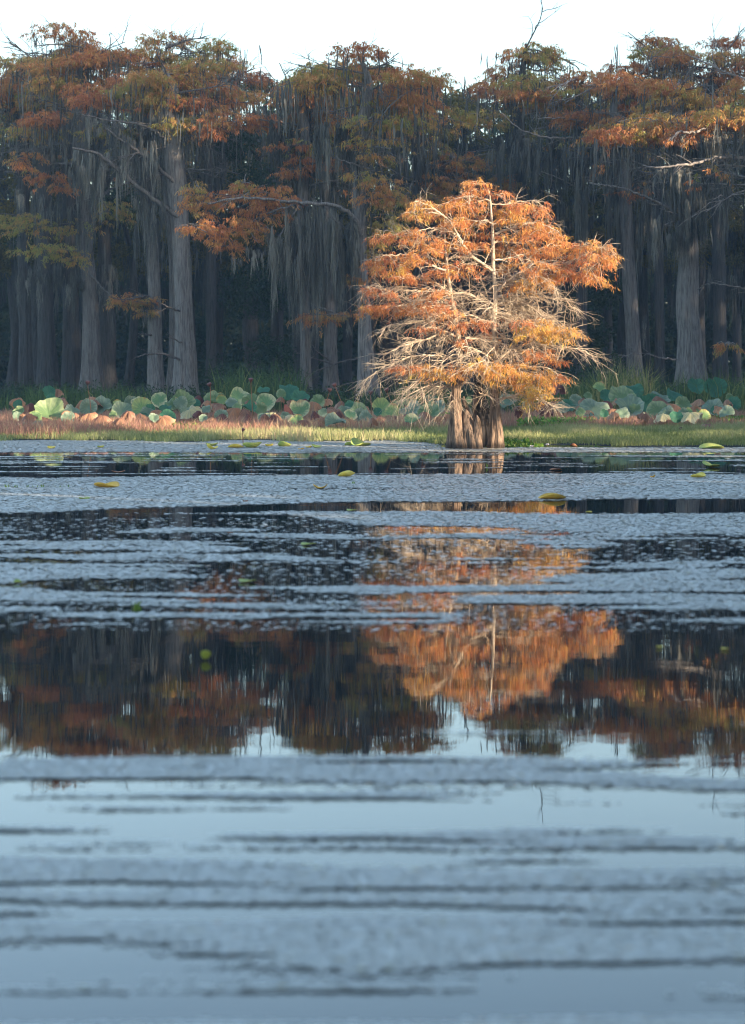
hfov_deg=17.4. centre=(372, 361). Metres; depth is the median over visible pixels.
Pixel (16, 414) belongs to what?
lotus leaf
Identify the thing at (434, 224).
distant cypress
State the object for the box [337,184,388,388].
distant cypress
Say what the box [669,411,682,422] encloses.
lotus leaf
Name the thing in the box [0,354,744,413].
reeds
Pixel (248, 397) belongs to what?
lotus leaf
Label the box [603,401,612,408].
lotus leaf
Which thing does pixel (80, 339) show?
distant cypress
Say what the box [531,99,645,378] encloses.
distant cypress
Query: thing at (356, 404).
lotus leaf
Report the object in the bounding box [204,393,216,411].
lotus leaf
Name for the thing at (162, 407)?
lotus leaf
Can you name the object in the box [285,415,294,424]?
lotus leaf
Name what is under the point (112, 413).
lotus leaf
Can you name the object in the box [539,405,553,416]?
lotus leaf
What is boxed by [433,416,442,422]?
lotus leaf
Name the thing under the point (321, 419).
lotus leaf
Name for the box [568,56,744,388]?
cypress tree
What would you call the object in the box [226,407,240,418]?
lotus leaf
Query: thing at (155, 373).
cypress tree
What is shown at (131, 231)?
distant cypress
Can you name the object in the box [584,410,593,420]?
lotus leaf
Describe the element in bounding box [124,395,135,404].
lotus leaf
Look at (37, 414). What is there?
lotus leaf
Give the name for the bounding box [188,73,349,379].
distant cypress
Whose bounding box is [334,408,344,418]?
lotus leaf
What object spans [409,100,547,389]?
distant cypress
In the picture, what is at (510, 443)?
water hyacinth
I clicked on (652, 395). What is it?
lotus leaf
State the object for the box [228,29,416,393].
cypress tree
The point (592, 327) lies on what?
undergrowth
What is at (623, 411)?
lotus leaf
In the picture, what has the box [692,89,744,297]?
distant cypress
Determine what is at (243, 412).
lotus leaf
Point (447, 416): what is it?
lotus leaf
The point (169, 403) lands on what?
lotus leaf
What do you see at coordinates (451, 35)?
sky
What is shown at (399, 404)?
lotus leaf
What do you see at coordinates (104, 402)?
lotus leaf
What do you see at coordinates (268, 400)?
lotus leaf
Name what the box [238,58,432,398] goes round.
cypress tree
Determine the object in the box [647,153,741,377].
distant cypress
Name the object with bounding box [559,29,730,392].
cypress tree
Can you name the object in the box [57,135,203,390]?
distant cypress
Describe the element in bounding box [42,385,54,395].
lotus leaf
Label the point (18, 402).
lotus leaf
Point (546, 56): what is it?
cypress tree
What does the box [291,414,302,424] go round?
lotus leaf
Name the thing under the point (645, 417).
lotus leaf
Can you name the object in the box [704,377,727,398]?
lotus leaf
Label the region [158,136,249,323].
distant cypress
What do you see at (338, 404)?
lotus leaf
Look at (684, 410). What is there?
lotus leaf
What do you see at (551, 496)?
lily pad
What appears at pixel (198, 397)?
lotus leaf
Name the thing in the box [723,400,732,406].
lotus leaf
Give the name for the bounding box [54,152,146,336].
distant cypress
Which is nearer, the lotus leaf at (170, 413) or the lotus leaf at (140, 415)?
the lotus leaf at (170, 413)
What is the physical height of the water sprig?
0.101 m
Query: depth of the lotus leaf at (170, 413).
73.10 m
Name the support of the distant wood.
on the ground at (660, 445)
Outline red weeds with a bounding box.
[0,406,744,438]
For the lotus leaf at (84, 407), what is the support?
on the ground at (660, 445)
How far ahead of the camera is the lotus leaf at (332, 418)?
71.06 m
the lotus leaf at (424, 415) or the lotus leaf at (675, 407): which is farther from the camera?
the lotus leaf at (675, 407)
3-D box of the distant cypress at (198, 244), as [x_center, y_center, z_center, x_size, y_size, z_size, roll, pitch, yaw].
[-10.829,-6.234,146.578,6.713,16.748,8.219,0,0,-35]
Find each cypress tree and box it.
[0,14,147,394]
[0,18,136,390]
[0,35,135,390]
[0,49,98,394]
[12,66,233,397]
[69,38,294,397]
[90,13,261,388]
[114,15,282,392]
[174,41,468,401]
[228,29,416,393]
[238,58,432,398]
[334,176,624,448]
[348,58,508,384]
[395,67,664,388]
[453,0,595,384]
[542,34,710,382]
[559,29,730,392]
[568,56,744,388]
[607,24,744,380]
[628,17,744,362]
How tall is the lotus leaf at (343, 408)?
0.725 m
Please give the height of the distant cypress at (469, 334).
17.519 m
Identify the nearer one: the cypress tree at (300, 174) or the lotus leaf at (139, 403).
the lotus leaf at (139, 403)
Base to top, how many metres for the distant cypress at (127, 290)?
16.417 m
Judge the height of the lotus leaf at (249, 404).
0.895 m
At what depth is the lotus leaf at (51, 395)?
80.93 m
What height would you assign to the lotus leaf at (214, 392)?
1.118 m
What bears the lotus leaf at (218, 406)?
on the ground at (660, 445)
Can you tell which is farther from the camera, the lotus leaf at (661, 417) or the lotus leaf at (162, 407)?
the lotus leaf at (162, 407)
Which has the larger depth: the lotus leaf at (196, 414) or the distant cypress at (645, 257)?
the distant cypress at (645, 257)
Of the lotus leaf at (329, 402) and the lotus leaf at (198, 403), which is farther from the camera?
the lotus leaf at (329, 402)
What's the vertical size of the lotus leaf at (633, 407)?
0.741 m
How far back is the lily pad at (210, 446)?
60.03 m
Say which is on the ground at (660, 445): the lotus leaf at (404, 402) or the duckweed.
the lotus leaf at (404, 402)
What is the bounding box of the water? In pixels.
[0,441,744,1023]
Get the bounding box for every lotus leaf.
[9,398,25,408]
[12,406,23,414]
[12,411,21,419]
[13,399,21,407]
[22,414,37,421]
[23,405,28,413]
[27,403,34,411]
[29,410,41,420]
[34,397,64,419]
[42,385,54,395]
[46,393,55,398]
[55,389,63,397]
[60,398,67,408]
[61,411,74,422]
[64,404,79,413]
[79,398,96,413]
[80,413,97,423]
[95,395,111,414]
[95,415,110,425]
[109,410,116,418]
[112,401,131,417]
[113,417,126,426]
[120,410,135,420]
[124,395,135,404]
[132,397,150,414]
[133,413,147,421]
[140,403,154,418]
[140,407,152,414]
[148,413,158,423]
[150,410,161,415]
[151,392,166,409]
[151,415,175,427]
[159,405,171,410]
[160,409,175,418]
[164,397,177,410]
[172,389,195,407]
[173,396,187,413]
[180,405,201,419]
[180,407,189,412]
[192,411,201,421]
[193,399,200,406]
[195,395,203,407]
[199,414,207,421]
[201,400,209,414]
[201,405,211,412]
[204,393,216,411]
[205,390,217,412]
[214,403,226,411]
[214,409,227,417]
[216,395,226,403]
[216,413,227,421]
[225,397,237,406]
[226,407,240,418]
[230,387,248,404]
[232,402,241,408]
[238,409,251,418]
[241,393,257,410]
[242,399,256,411]
[245,414,252,422]
[255,402,266,413]
[256,393,275,410]
[257,387,269,392]
[259,414,268,423]
[268,415,278,422]
[276,389,285,401]
[276,397,284,407]
[279,384,298,399]
[280,411,289,419]
[283,404,293,414]
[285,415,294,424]
[290,399,309,416]
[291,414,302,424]
[292,390,309,401]
[298,420,309,426]
[307,401,321,414]
[310,394,324,412]
[310,412,319,422]
[313,417,324,427]
[318,408,326,416]
[323,399,332,406]
[325,412,345,427]
[334,401,344,409]
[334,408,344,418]
[337,405,350,417]
[344,409,357,419]
[345,400,354,407]
[351,401,367,410]
[354,407,363,420]
[359,409,372,421]
[368,418,377,427]
[372,397,389,416]
[373,407,381,416]
[374,417,384,424]
[385,403,398,416]
[393,398,408,405]
[395,401,404,415]
[399,399,419,414]
[404,413,420,426]
[417,401,439,416]
[417,412,432,421]
[433,400,444,413]
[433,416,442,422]
[442,414,449,420]
[465,396,471,407]
[499,394,516,407]
[513,406,528,413]
[514,407,522,417]
[535,402,548,413]
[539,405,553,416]
[552,384,565,399]
[556,401,569,414]
[562,399,575,412]
[569,394,581,405]
[575,407,585,416]
[580,398,609,419]
[583,392,591,398]
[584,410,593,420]
[593,381,605,401]
[600,389,609,400]
[600,409,608,419]
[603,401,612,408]
[607,408,616,417]
[607,412,620,421]
[608,385,635,400]
[615,395,644,416]
[615,407,629,417]
[626,383,643,396]
[629,403,641,413]
[637,413,650,425]
[639,395,651,412]
[646,401,666,416]
[647,393,659,399]
[650,391,670,401]
[652,396,667,404]
[653,413,670,422]
[658,405,673,414]
[667,388,682,403]
[667,403,680,411]
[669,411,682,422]
[675,396,691,407]
[678,407,688,422]
[681,412,702,423]
[687,378,704,400]
[690,406,700,411]
[691,399,704,406]
[699,409,710,420]
[701,398,723,415]
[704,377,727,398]
[713,406,721,417]
[719,405,734,421]
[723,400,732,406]
[728,396,740,414]
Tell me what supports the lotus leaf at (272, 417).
on the ground at (660, 445)
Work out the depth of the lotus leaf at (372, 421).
70.99 m
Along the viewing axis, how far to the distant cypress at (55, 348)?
144.38 m
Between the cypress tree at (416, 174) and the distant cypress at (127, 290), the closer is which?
the cypress tree at (416, 174)
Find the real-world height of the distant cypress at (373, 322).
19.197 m
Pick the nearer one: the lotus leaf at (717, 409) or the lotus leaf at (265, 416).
the lotus leaf at (265, 416)
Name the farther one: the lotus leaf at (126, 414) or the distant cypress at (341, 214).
the distant cypress at (341, 214)
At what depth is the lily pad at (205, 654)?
17.68 m
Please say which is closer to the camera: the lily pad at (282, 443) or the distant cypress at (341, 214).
the lily pad at (282, 443)
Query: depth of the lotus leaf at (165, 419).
71.85 m
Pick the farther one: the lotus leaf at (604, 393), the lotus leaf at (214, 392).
the lotus leaf at (604, 393)
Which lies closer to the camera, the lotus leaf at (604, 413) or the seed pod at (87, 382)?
the lotus leaf at (604, 413)
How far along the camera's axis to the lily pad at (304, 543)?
28.68 m
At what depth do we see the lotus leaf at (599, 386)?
86.73 m
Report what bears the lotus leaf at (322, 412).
on the ground at (660, 445)
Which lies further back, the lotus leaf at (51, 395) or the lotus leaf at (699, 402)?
the lotus leaf at (51, 395)
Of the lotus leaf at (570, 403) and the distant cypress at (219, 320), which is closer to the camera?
the lotus leaf at (570, 403)
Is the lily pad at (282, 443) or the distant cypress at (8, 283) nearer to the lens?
the lily pad at (282, 443)
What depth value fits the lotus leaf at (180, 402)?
79.87 m
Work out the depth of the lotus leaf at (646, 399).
79.92 m
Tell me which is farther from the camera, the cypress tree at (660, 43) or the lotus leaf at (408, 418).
the cypress tree at (660, 43)
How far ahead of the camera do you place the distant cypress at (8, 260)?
154.28 m
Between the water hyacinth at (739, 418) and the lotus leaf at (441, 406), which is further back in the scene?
the lotus leaf at (441, 406)
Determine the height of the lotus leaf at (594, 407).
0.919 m
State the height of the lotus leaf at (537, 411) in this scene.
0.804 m
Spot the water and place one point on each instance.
(156, 687)
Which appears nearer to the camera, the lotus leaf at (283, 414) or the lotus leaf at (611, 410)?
the lotus leaf at (283, 414)
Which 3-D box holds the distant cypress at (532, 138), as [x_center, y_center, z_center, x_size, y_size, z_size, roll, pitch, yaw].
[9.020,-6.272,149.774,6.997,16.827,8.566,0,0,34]
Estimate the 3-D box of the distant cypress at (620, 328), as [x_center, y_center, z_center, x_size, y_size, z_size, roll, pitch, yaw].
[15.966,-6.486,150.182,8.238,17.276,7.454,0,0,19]
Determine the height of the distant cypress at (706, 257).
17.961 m
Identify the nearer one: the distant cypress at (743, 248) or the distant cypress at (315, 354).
the distant cypress at (743, 248)
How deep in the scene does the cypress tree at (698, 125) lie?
96.98 m
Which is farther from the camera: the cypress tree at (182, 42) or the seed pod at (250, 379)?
the cypress tree at (182, 42)
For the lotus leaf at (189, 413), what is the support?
on the ground at (660, 445)
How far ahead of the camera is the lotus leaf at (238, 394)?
83.65 m
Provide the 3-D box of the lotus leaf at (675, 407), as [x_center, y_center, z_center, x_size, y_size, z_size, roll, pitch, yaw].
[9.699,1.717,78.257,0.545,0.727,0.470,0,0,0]
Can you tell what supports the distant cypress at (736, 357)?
on the ground at (660, 445)
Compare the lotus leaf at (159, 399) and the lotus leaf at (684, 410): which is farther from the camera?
the lotus leaf at (159, 399)
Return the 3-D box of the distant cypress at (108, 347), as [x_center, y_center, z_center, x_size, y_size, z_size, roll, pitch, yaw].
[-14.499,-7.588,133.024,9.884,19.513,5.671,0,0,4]
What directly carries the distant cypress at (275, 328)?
on the ground at (660, 445)
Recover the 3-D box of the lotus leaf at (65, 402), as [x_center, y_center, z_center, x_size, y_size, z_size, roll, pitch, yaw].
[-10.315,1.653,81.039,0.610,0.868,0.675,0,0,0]
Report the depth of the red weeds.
71.67 m
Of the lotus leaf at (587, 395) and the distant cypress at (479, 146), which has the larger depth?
the distant cypress at (479, 146)
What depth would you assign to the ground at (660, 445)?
66.12 m
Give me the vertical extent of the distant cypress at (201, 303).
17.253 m
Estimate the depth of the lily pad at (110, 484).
41.76 m
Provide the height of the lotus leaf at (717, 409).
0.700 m
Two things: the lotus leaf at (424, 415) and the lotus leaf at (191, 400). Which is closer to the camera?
the lotus leaf at (424, 415)
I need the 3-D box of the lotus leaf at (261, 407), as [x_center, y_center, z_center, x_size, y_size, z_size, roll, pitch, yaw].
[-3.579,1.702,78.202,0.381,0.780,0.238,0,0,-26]
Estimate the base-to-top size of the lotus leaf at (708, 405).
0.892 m
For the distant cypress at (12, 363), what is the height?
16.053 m
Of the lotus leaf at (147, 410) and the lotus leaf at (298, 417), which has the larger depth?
the lotus leaf at (147, 410)
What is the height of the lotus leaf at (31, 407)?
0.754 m
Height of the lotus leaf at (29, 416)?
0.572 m
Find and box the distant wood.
[0,68,744,385]
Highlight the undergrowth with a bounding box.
[0,118,743,411]
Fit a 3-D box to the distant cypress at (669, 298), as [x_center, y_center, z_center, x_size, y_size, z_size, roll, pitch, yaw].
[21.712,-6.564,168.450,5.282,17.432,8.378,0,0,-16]
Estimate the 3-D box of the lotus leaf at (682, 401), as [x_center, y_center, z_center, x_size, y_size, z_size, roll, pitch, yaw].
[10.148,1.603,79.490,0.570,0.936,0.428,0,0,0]
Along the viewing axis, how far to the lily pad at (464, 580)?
23.73 m
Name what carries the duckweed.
on the water
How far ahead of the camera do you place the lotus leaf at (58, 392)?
86.56 m
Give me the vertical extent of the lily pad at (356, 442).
0.206 m
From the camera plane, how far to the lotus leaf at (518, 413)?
76.00 m
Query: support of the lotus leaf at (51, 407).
on the ground at (660, 445)
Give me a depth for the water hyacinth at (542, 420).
73.86 m
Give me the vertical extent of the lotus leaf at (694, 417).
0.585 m
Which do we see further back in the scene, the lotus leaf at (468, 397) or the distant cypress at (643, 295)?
the distant cypress at (643, 295)
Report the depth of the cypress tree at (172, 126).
114.51 m
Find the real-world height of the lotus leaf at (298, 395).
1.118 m
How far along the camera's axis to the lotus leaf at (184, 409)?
76.27 m
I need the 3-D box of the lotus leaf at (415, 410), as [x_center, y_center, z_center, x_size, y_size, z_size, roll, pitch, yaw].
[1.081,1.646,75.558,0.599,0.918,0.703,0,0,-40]
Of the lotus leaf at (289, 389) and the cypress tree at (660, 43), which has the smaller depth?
the lotus leaf at (289, 389)
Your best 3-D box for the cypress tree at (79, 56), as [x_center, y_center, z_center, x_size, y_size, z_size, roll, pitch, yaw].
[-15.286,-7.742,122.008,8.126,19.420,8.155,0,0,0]
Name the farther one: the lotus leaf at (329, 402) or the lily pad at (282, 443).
the lotus leaf at (329, 402)
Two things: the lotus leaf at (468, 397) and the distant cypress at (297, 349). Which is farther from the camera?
the distant cypress at (297, 349)
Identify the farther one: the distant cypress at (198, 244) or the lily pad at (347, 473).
the distant cypress at (198, 244)
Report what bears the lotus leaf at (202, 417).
on the ground at (660, 445)
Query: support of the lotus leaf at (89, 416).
on the ground at (660, 445)
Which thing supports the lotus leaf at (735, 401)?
on the ground at (660, 445)
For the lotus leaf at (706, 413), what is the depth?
74.80 m
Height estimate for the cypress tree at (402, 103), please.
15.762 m
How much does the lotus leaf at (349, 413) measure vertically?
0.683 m
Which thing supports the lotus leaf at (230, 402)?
on the ground at (660, 445)
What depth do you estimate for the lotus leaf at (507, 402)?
81.36 m
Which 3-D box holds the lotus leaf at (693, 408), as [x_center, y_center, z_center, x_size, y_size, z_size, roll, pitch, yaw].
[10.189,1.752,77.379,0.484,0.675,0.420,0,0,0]
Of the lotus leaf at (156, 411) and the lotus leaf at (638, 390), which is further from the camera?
the lotus leaf at (638, 390)
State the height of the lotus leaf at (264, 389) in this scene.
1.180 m
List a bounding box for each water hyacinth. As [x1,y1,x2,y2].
[172,420,209,427]
[485,437,595,447]
[516,415,595,426]
[711,415,744,421]
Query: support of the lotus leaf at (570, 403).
on the ground at (660, 445)
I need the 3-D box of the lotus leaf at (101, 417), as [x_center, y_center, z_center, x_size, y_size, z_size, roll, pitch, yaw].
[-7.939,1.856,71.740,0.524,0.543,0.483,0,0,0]
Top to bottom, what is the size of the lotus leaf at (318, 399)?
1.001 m
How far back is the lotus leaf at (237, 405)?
77.82 m
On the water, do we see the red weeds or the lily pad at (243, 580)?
the lily pad at (243, 580)
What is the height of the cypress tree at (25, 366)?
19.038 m
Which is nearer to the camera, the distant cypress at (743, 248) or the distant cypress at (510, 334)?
the distant cypress at (743, 248)
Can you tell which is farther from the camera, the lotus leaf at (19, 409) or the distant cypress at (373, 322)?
the distant cypress at (373, 322)
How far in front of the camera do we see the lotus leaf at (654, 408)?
76.70 m
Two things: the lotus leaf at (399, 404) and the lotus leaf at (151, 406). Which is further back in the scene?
the lotus leaf at (399, 404)
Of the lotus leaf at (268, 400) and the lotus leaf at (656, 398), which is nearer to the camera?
the lotus leaf at (268, 400)
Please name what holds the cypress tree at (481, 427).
on the ground at (660, 445)
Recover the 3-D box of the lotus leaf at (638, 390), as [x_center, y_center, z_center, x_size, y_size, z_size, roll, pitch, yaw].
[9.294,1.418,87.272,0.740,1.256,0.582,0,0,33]
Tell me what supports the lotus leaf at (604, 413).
on the ground at (660, 445)
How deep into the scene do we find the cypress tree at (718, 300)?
127.71 m
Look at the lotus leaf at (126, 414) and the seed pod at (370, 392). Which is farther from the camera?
the seed pod at (370, 392)
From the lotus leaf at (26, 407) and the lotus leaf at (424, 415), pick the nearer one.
the lotus leaf at (424, 415)
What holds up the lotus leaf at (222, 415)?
on the ground at (660, 445)
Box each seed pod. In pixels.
[86,380,91,412]
[207,382,210,414]
[249,378,252,416]
[368,390,372,414]
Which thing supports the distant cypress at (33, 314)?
on the ground at (660, 445)
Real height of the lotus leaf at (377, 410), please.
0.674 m
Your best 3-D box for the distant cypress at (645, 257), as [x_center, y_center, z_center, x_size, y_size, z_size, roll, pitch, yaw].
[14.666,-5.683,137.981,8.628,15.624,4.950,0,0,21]
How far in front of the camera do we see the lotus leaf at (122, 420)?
70.98 m
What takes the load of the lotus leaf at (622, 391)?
on the ground at (660, 445)
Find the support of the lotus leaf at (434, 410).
on the ground at (660, 445)
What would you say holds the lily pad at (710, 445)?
on the duckweed
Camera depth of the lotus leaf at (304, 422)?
70.95 m
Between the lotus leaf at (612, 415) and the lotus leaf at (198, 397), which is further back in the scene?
the lotus leaf at (198, 397)
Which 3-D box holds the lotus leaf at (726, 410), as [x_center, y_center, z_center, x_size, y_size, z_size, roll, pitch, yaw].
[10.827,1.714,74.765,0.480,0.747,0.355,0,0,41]
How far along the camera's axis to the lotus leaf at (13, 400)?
80.25 m
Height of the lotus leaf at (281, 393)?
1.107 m
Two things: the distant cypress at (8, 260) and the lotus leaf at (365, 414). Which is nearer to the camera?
the lotus leaf at (365, 414)
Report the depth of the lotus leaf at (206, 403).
79.69 m
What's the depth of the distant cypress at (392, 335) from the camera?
143.31 m
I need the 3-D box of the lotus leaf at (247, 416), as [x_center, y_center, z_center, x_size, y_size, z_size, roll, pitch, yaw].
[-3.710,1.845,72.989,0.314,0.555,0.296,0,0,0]
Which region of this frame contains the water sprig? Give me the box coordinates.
[134,602,140,610]
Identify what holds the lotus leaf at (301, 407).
on the ground at (660, 445)
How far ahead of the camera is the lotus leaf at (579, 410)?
75.80 m
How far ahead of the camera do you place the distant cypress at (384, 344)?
147.84 m
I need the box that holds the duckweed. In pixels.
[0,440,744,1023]
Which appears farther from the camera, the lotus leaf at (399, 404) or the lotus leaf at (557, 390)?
the lotus leaf at (557, 390)
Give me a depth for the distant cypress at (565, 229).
133.99 m
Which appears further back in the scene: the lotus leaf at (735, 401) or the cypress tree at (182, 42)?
the cypress tree at (182, 42)
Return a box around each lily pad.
[94,481,119,486]
[201,650,210,658]
[207,443,217,448]
[228,444,243,447]
[239,579,255,581]
[242,442,261,447]
[278,441,290,445]
[301,542,315,544]
[338,470,354,475]
[351,438,370,445]
[455,577,469,582]
[538,493,565,498]
[690,472,705,476]
[699,443,723,448]
[702,460,719,466]
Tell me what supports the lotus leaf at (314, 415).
on the ground at (660, 445)
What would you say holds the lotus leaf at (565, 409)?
on the ground at (660, 445)
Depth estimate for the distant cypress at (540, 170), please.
140.43 m
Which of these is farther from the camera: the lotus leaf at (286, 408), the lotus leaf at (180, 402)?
the lotus leaf at (180, 402)
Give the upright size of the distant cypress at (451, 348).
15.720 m
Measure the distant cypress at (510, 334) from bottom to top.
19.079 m
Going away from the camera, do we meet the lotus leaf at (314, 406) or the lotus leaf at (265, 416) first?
the lotus leaf at (265, 416)
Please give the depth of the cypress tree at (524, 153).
120.75 m
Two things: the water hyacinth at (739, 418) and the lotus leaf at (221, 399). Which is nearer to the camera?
the water hyacinth at (739, 418)
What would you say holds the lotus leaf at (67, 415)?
on the ground at (660, 445)
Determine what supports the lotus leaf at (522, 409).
on the ground at (660, 445)
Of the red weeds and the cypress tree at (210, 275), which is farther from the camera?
the cypress tree at (210, 275)
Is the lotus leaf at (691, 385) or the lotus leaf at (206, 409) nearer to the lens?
the lotus leaf at (206, 409)
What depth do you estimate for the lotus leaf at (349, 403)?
78.73 m
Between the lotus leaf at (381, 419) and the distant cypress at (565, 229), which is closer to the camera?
the lotus leaf at (381, 419)
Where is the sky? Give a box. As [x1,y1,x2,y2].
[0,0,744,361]
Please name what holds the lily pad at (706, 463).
on the water
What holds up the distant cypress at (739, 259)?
on the ground at (660, 445)
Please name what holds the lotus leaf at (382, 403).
on the ground at (660, 445)
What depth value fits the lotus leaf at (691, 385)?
88.64 m
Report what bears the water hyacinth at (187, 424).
on the ground at (660, 445)
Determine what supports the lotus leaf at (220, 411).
on the ground at (660, 445)
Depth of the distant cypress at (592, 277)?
166.42 m
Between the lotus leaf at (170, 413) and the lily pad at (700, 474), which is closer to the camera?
the lily pad at (700, 474)
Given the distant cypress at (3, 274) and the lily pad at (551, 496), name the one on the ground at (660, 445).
the distant cypress at (3, 274)
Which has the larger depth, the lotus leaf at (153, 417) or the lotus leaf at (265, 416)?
the lotus leaf at (265, 416)
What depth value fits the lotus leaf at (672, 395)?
84.19 m
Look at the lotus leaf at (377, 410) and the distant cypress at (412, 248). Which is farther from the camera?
the distant cypress at (412, 248)
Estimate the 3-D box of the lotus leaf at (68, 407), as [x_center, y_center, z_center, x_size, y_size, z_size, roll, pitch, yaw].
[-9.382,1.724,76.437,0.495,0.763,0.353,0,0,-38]
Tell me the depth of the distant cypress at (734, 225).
133.50 m
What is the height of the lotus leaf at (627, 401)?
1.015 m
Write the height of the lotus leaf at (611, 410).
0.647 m
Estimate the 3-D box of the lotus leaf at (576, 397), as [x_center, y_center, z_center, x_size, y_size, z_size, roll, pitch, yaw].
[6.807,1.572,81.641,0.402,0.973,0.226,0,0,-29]
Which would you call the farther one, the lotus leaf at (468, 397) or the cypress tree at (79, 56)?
the cypress tree at (79, 56)
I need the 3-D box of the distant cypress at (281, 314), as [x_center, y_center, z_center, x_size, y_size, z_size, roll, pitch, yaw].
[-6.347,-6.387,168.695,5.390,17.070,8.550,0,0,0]
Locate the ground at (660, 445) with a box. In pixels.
[0,370,744,447]
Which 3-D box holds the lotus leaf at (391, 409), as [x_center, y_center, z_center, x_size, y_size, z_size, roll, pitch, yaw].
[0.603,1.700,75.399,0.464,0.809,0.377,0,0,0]
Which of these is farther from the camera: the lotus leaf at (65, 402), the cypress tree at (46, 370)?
the cypress tree at (46, 370)
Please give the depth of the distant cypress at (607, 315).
152.00 m
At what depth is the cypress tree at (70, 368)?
131.64 m
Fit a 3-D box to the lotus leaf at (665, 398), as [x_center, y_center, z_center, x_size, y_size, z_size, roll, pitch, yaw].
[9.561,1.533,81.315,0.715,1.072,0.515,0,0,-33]
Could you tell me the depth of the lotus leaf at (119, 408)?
74.80 m
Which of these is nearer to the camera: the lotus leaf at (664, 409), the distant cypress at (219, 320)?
the lotus leaf at (664, 409)
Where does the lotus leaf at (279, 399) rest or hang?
on the ground at (660, 445)
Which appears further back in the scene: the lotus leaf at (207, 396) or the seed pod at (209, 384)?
the lotus leaf at (207, 396)
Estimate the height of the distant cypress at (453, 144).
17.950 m
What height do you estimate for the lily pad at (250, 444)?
0.150 m
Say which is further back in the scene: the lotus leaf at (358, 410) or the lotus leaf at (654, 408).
the lotus leaf at (654, 408)
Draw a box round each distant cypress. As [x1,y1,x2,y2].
[0,133,98,389]
[0,134,33,391]
[0,150,12,280]
[0,153,118,386]
[0,156,81,385]
[0,162,80,308]
[13,47,191,393]
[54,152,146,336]
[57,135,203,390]
[59,180,147,369]
[97,133,199,310]
[113,161,238,342]
[120,183,197,391]
[129,125,252,325]
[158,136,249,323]
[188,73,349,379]
[188,151,247,384]
[199,142,299,376]
[218,109,380,381]
[240,161,288,380]
[247,165,345,388]
[273,105,386,336]
[295,61,440,392]
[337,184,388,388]
[339,109,443,391]
[340,103,466,392]
[380,87,507,388]
[387,164,500,384]
[390,169,469,301]
[394,128,491,384]
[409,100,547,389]
[441,148,509,381]
[464,103,573,388]
[465,126,545,379]
[471,100,595,388]
[475,111,614,389]
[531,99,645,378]
[533,155,620,382]
[562,161,711,378]
[564,155,676,376]
[570,162,653,374]
[589,77,710,386]
[603,146,743,324]
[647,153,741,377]
[662,147,710,325]
[663,131,744,322]
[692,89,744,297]
[693,52,744,314]
[707,134,744,263]
[710,182,744,388]
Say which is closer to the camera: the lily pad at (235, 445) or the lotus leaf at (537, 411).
the lily pad at (235, 445)
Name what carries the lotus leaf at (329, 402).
on the ground at (660, 445)
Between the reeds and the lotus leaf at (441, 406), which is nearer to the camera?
the lotus leaf at (441, 406)

